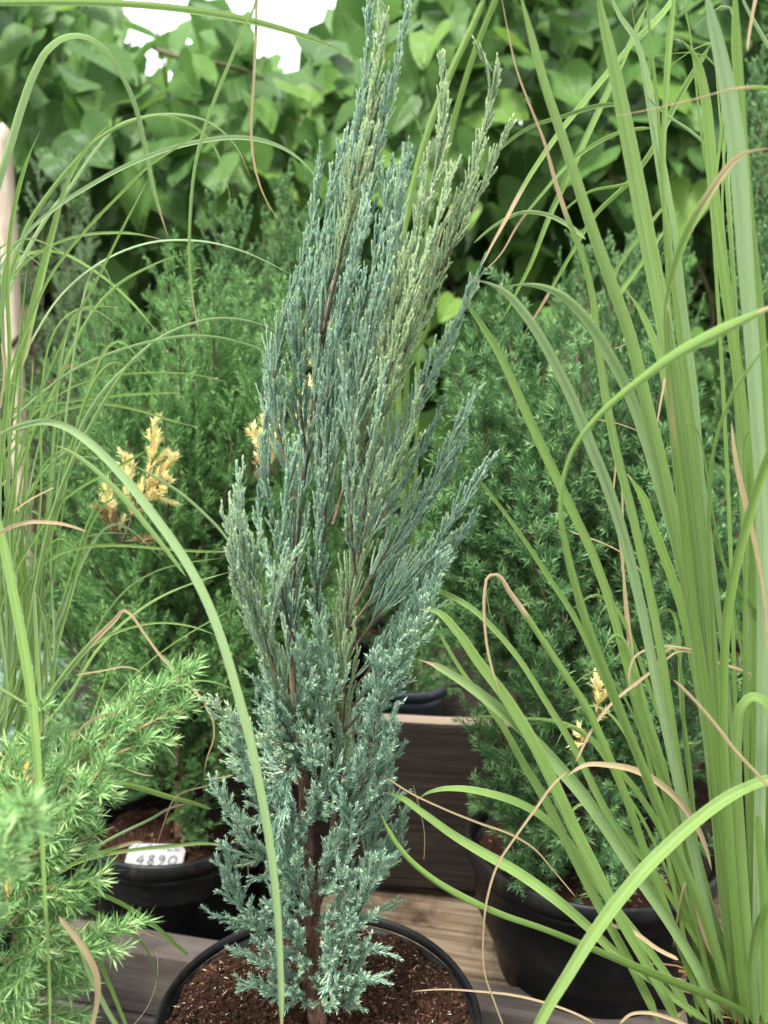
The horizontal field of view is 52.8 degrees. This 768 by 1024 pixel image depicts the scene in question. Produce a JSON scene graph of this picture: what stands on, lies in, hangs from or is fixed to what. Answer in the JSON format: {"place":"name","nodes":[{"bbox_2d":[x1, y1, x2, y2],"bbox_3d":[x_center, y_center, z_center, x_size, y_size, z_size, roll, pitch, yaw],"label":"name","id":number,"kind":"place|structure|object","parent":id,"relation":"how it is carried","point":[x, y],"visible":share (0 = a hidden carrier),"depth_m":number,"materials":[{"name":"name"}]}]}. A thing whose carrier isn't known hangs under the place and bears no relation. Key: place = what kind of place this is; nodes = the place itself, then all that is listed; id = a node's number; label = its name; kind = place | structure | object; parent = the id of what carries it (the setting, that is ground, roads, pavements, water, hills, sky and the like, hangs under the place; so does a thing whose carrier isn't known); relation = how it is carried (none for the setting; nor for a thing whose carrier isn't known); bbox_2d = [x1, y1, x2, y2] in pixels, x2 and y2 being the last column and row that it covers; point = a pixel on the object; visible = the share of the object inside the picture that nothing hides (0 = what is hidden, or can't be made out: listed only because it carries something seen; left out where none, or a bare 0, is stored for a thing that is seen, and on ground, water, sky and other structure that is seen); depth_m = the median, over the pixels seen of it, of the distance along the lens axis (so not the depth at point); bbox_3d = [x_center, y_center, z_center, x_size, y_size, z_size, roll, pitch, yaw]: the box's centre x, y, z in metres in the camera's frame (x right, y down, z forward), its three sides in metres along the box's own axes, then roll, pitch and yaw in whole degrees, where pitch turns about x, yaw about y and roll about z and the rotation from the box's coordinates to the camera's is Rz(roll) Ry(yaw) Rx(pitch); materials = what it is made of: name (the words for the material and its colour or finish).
{"place":"outdoors","nodes":[
{"label":"outdoors","id":0,"kind":"place"},
{"bbox_2d":[0,0,358,354],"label":"fine grass","id":1,"kind":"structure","parent":0,"point":[250,20],"depth_m":0.54,"materials":[{"name":"green plant"}]},
{"bbox_2d":[147,0,309,69],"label":"overhead cable","id":2,"kind":"object","parent":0,"point":[262,19],"visible":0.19,"depth_m":8.47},
{"bbox_2d":[257,0,326,44],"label":"overhead cable","id":3,"kind":"object","parent":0,"point":[292,21],"visible":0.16,"depth_m":8.48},
{"bbox_2d":[1,591,742,936],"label":"ground","id":4,"kind":"structure","parent":0,"point":[71,871],"depth_m":1.49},
{"bbox_2d":[0,123,36,807],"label":"bamboo cane","id":5,"kind":"object","parent":4,"relation":"on","point":[7,192],"visible":0.21,"depth_m":1.50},
{"bbox_2d":[0,874,37,1023],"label":"plant pot","id":6,"kind":"object","parent":4,"relation":"on","point":[6,943],"visible":0.06,"depth_m":0.76,"materials":[{"name":"black plastic"}]},
{"bbox_2d":[0,750,28,918],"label":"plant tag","id":7,"kind":"object","parent":6,"relation":"in","point":[26,765],"visible":0.08,"depth_m":0.83,"materials":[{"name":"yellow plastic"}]},
{"bbox_2d":[0,33,322,1023],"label":"fine grass","id":8,"kind":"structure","parent":6,"relation":"in","point":[24,643],"depth_m":0.66,"materials":[{"name":"green plant"}]},
{"bbox_2d":[0,565,94,833],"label":"green juniper","id":9,"kind":"object","parent":4,"relation":"on","point":[65,686],"visible":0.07,"depth_m":1.15,"materials":[{"name":"green plant"}]},
{"bbox_2d":[0,147,112,639],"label":"lacy shrub","id":10,"kind":"object","parent":4,"relation":"on","point":[77,294],"visible":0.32,"depth_m":1.63,"materials":[{"name":"green plant"}]},
{"bbox_2d":[86,782,263,943],"bbox_3d":[-0.297,0.568,1.131,0.251,0.250,0.251,0,6,0],"label":"plant pot","id":11,"kind":"object","parent":4,"relation":"on","point":[175,896],"visible":0.31,"depth_m":1.02,"materials":[{"name":"black plastic"}]},
{"bbox_2d":[97,801,254,864],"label":"potting soil","id":12,"kind":"structure","parent":11,"relation":"in","point":[148,832],"depth_m":1.11,"materials":[{"name":"brown soil"}]},
{"bbox_2d":[125,843,185,864],"bbox_3d":[-0.309,0.468,1.040,0.081,0.030,0.035,1,6,6],"label":"plant tag","id":13,"kind":"object","parent":12,"relation":"on","point":[168,856],"visible":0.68,"depth_m":1.04,"materials":[{"name":"white plastic"}]},
{"bbox_2d":[2,227,356,860],"bbox_3d":[-0.270,0.071,0.993,0.483,0.913,0.494,0,6,0],"label":"green juniper","id":14,"kind":"object","parent":12,"relation":"in","point":[199,452],"visible":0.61,"depth_m":1.00,"materials":[{"name":"green plant"}]},
{"bbox_2d":[47,364,80,393],"bbox_3d":[-0.498,-0.207,1.202,0.053,0.046,0.010,0,6,0],"label":"dead leaf","id":15,"kind":"object","parent":14,"relation":"attached to","point":[68,366],"visible":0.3,"depth_m":1.20,"materials":[{"name":"plant"}]},
{"bbox_2d":[153,912,481,1023],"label":"plant pot","id":16,"kind":"object","parent":4,"relation":"on","point":[170,999],"visible":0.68,"depth_m":0.75,"materials":[{"name":"black plastic"}]},
{"bbox_2d":[165,922,472,1023],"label":"potting soil","id":17,"kind":"structure","parent":16,"relation":"in","point":[208,995],"depth_m":0.70,"materials":[{"name":"brown soil"}]},
{"bbox_2d":[196,0,516,1023],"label":"blue juniper","id":18,"kind":"object","parent":17,"relation":"on","point":[374,368],"visible":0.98,"depth_m":0.61,"materials":[{"name":"green plant"}]},
{"bbox_2d":[0,647,746,1023],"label":"timber bed","id":19,"kind":"object","parent":4,"relation":"on","point":[438,751],"visible":0.16,"depth_m":1.08,"materials":[{"name":"brown wood"}]},
{"bbox_2d":[329,619,394,702],"bbox_3d":[-0.029,0.278,1.437,0.163,0.124,0.163,0,6,0],"label":"plant pot","id":20,"kind":"object","parent":19,"relation":"on","point":[365,648],"visible":0.04,"depth_m":1.37,"materials":[{"name":"black plastic"}]},
{"bbox_2d":[355,629,391,639],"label":"potting soil","id":21,"kind":"structure","parent":20,"relation":"in","point":[375,632],"depth_m":1.43,"materials":[{"name":"brown soil"}]},
{"bbox_2d":[308,411,456,711],"bbox_3d":[-0.010,0.086,1.361,0.284,0.605,0.241,0,6,0],"label":"green juniper","id":22,"kind":"object","parent":21,"relation":"on","point":[367,613],"visible":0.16,"depth_m":1.35,"materials":[{"name":"green plant"}]},
{"bbox_2d":[372,671,447,716],"bbox_3d":[0.043,0.319,1.300,0.127,0.072,0.127,0,6,0],"label":"plant pot","id":23,"kind":"object","parent":19,"relation":"on","point":[425,703],"visible":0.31,"depth_m":1.25,"materials":[{"name":"black plastic"}]},
{"bbox_2d":[402,646,460,700],"bbox_3d":[0.076,0.266,1.277,0.117,0.103,0.078,-2,6,-16],"label":"green seedling","id":24,"kind":"object","parent":23,"relation":"in","point":[418,685],"visible":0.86,"depth_m":1.28,"materials":[{"name":"green plant"}]},
{"bbox_2d":[395,0,497,692],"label":"back grass","id":25,"kind":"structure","parent":23,"relation":"in","point":[425,137],"depth_m":1.08,"materials":[{"name":"green plant"}]},
{"bbox_2d":[465,781,717,1019],"bbox_3d":[0.252,0.483,0.961,0.304,0.172,0.302,0,6,0],"label":"plant pot","id":26,"kind":"object","parent":19,"relation":"on","point":[533,963],"visible":0.33,"depth_m":0.85,"materials":[{"name":"black plastic"}]},
{"bbox_2d":[412,266,743,905],"bbox_3d":[0.252,0.101,0.883,0.464,0.797,0.350,0,6,0],"label":"green juniper","id":27,"kind":"object","parent":26,"relation":"in","point":[528,502],"visible":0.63,"depth_m":0.87,"materials":[{"name":"green plant"}]},
{"bbox_2d":[477,806,709,934],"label":"potting soil","id":28,"kind":"structure","parent":26,"relation":"in","point":[492,843],"depth_m":0.92,"materials":[{"name":"brown soil"}]},
{"bbox_2d":[717,639,742,724],"bbox_3d":[0.614,0.294,1.288,0.162,0.124,0.164,0,6,0],"label":"plant pot","id":29,"kind":"object","parent":19,"relation":"on","point":[737,649],"visible":0.03,"depth_m":1.25,"materials":[{"name":"black plastic"}]},
{"bbox_2d":[718,652,741,661],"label":"potting soil","id":30,"kind":"structure","parent":29,"relation":"in","point":[737,655],"depth_m":1.32,"materials":[{"name":"brown soil"}]},
{"bbox_2d":[702,34,767,535],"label":"green juniper","id":31,"kind":"object","parent":30,"relation":"on","point":[757,114],"visible":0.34,"depth_m":1.18,"materials":[{"name":"green plant"}]},
{"bbox_3d":[-0.256,0.276,1.457,0.164,0.124,0.162,0,6,0],"label":"plant pot","id":32,"kind":"object","parent":19,"relation":"on","visible":0},
{"bbox_2d":[194,139,343,531],"bbox_3d":[-0.203,-0.153,1.414,0.266,1.010,0.264,-3,7,-25],"label":"green juniper","id":33,"kind":"object","parent":32,"relation":"in","point":[286,260],"visible":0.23,"depth_m":1.35,"materials":[{"name":"green plant"}]},
{"bbox_3d":[0.402,0.285,1.367,0.163,0.124,0.163,0,6,0],"label":"plant pot","id":34,"kind":"object","parent":19,"relation":"on","visible":0},
{"bbox_2d":[544,210,739,627],"bbox_3d":[0.444,-0.071,1.319,0.352,0.866,0.200,-2,6,-22],"label":"green juniper","id":35,"kind":"object","parent":34,"relation":"in","point":[622,276],"visible":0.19,"depth_m":1.27,"materials":[{"name":"green plant"}]},
{"bbox_2d":[0,0,767,646],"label":"climber wall","id":36,"kind":"structure","parent":4,"relation":"on","point":[78,100],"depth_m":2.43,"materials":[{"name":"green plant"}]},
{"bbox_2d":[685,952,725,1023],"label":"plant pot","id":37,"kind":"object","parent":4,"relation":"on","point":[690,1001],"visible":0.14,"depth_m":0.66,"materials":[{"name":"black plastic"}]},
{"bbox_2d":[699,972,767,1023],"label":"potting soil","id":38,"kind":"structure","parent":37,"relation":"in","point":[726,1021],"depth_m":0.66,"materials":[{"name":"brown soil"}]},
{"bbox_2d":[380,0,767,1023],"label":"broad grass","id":39,"kind":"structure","parent":38,"relation":"on","point":[736,992],"depth_m":0.57,"materials":[{"name":"green plant"}]},
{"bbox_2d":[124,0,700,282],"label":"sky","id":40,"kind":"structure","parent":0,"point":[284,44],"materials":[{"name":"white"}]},
{"bbox_3d":[-0.269,0.645,0.580,0.174,0.236,0.172,0,6,0],"label":"plant pot","id":41,"kind":"object","parent":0,"visible":0},
{"bbox_2d":[0,647,209,1023],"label":"bright conifer","id":42,"kind":"object","parent":41,"relation":"in","point":[20,865],"visible":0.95,"depth_m":0.51,"materials":[{"name":"green plant"}]}
]}

